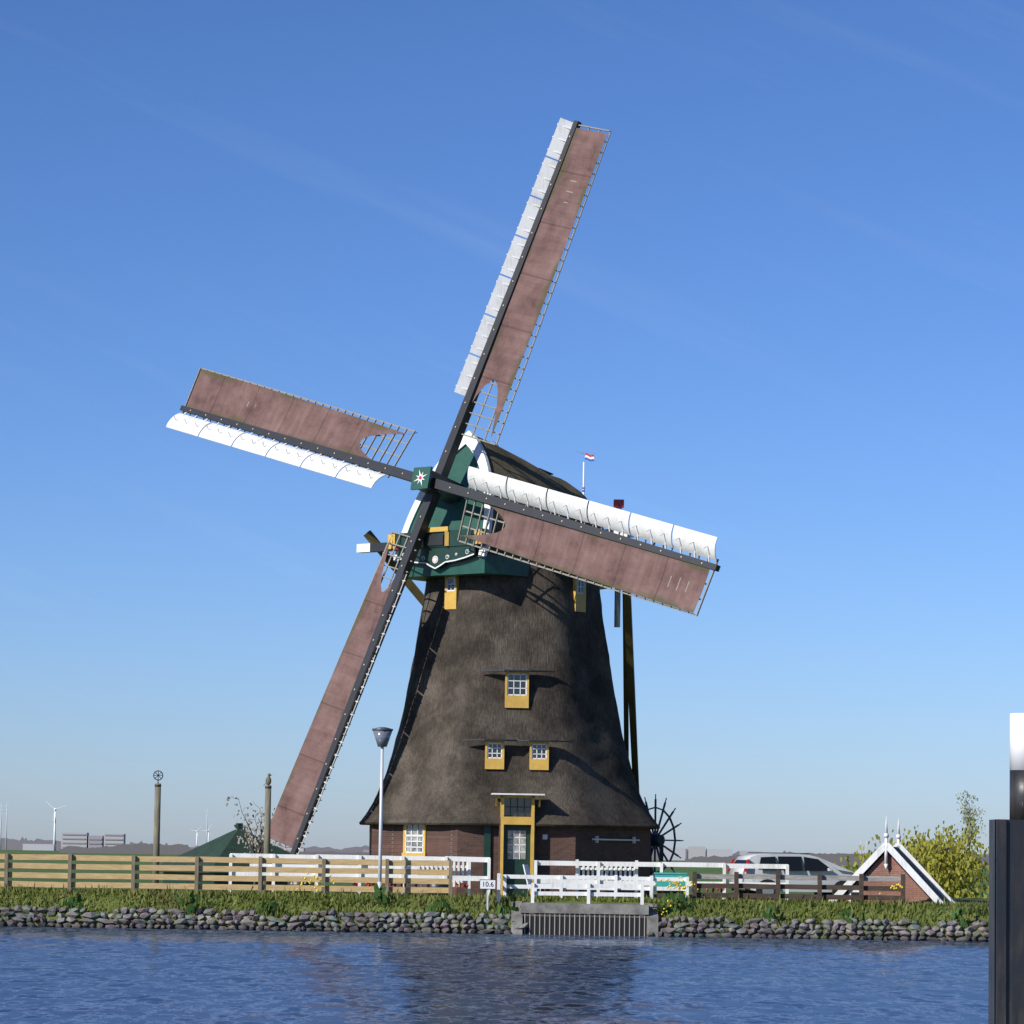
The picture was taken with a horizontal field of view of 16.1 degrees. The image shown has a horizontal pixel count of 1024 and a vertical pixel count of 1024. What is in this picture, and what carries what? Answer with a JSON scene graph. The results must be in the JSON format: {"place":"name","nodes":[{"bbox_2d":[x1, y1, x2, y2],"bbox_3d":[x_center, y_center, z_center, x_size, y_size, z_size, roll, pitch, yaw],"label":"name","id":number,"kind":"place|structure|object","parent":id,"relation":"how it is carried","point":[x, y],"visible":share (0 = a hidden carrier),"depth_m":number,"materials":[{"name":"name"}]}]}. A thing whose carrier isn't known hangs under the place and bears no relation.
{"place":"outdoors","nodes":[
{"label":"outdoors","id":0,"kind":"place"},
{"bbox_2d":[0,926,988,1023],"bbox_3d":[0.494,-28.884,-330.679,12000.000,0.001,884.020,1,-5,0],"label":"water","id":1,"kind":"structure","parent":0,"point":[62,975],"depth_m":69.85,"materials":[{"name":"blue liquid"}]},
{"bbox_2d":[988,713,1023,1023],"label":"mooring post","id":2,"kind":"object","parent":1,"relation":"in","point":[1006,922],"visible":1,"depth_m":29.69,"materials":[{"name":"black metal"}]},
{"bbox_2d":[0,850,988,941],"bbox_3d":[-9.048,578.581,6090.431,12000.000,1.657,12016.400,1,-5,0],"label":"ground","id":3,"kind":"structure","parent":0,"point":[689,871],"depth_m":110.36,"materials":[{"name":"green plant"}]},
{"bbox_2d":[152,770,271,892],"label":"wooden posts","id":4,"kind":"object","parent":3,"relation":"on","point":[156,837],"visible":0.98,"depth_m":117.55,"materials":[{"name":"brown wood"}]},
{"bbox_2d":[159,823,313,885],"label":"tent roof","id":5,"kind":"structure","parent":3,"relation":"on","point":[225,845],"depth_m":148.25,"materials":[{"name":"green paint"}]},
{"bbox_2d":[224,795,274,884],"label":"bare shrub","id":6,"kind":"object","parent":3,"relation":"on","point":[251,840],"visible":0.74,"depth_m":127.44,"materials":[{"name":"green plant"}]},
{"bbox_2d":[372,727,392,899],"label":"street lamp","id":7,"kind":"object","parent":3,"relation":"on","point":[382,735],"visible":1,"depth_m":110.62,"materials":[{"name":"grey metal"}]},
{"bbox_2d":[166,118,720,897],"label":"windmill","id":8,"kind":"object","parent":3,"relation":"on","point":[510,754],"visible":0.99,"depth_m":123.16,"materials":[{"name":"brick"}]},
{"bbox_2d":[288,865,686,899],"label":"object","id":9,"kind":"object","parent":3,"relation":"on","point":[657,874],"visible":0.2,"depth_m":111.93,"materials":[{"name":"white painted wood"},{"name":"teal paint"}]},
{"bbox_2d":[479,879,495,910],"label":"kilometre sign","id":10,"kind":"object","parent":3,"relation":"on","point":[487,884],"visible":1,"depth_m":110.08,"materials":[{"name":"grey metal"}]},
{"bbox_2d":[0,872,988,929],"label":"bank vegetation","id":11,"kind":"object","parent":3,"relation":"on","point":[676,903],"visible":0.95,"depth_m":110.26,"materials":[{"name":"green plant"}]},
{"bbox_2d":[0,905,988,941],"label":"revetment rock","id":12,"kind":"object","parent":3,"relation":"on","point":[499,927],"visible":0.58,"depth_m":109.23,"materials":[{"name":"black stone"}]},
{"bbox_2d":[0,802,988,867],"bbox_3d":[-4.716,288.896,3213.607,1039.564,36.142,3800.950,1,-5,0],"label":"skyline","id":13,"kind":"structure","parent":3,"relation":"on","point":[72,842],"depth_m":2548.79,"materials":[{"name":"grey"}]},
{"bbox_2d":[62,834,122,847],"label":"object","id":14,"kind":"structure","parent":13,"relation":"in","point":[63,834],"depth_m":2549.02,"materials":[{"name":"grey"}]},
{"bbox_2d":[511,901,657,936],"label":"sluice","id":15,"kind":"object","parent":3,"relation":"on","point":[576,919],"visible":0.73,"depth_m":109.30,"materials":[{"name":"metal"}]},
{"bbox_2d":[0,853,904,915],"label":"fences","id":16,"kind":"object","parent":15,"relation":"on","point":[360,869],"visible":0.88,"depth_m":111.19,"materials":[{"name":"white paint"}]},
{"bbox_2d":[727,852,853,899],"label":"parked car","id":17,"kind":"object","parent":3,"relation":"on","point":[801,864],"visible":0.45,"depth_m":122.85,"materials":[{"name":"silver metal"}]},
{"bbox_2d":[829,816,954,903],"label":"brick shed","id":18,"kind":"structure","parent":3,"relation":"on","point":[922,883],"depth_m":112.20,"materials":[{"name":"brown brick"}]},
{"bbox_2d":[834,818,988,897],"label":"bush","id":19,"kind":"object","parent":3,"relation":"on","point":[949,871],"visible":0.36,"depth_m":197.75,"materials":[{"name":"green plant"}]},
{"bbox_2d":[954,790,986,868],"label":"poplar tree","id":20,"kind":"object","parent":3,"relation":"on","point":[968,819],"visible":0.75,"depth_m":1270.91,"materials":[{"name":"green plant"}]},
{"bbox_2d":[982,850,988,893],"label":"willow tree","id":21,"kind":"object","parent":3,"relation":"on","point":[985,851],"visible":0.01,"depth_m":220.10,"materials":[{"name":"green plant"}]},
{"bbox_2d":[0,0,1023,854],"label":"sky","id":22,"kind":"structure","parent":0,"point":[782,324],"materials":[{"name":"blue"}]}
]}

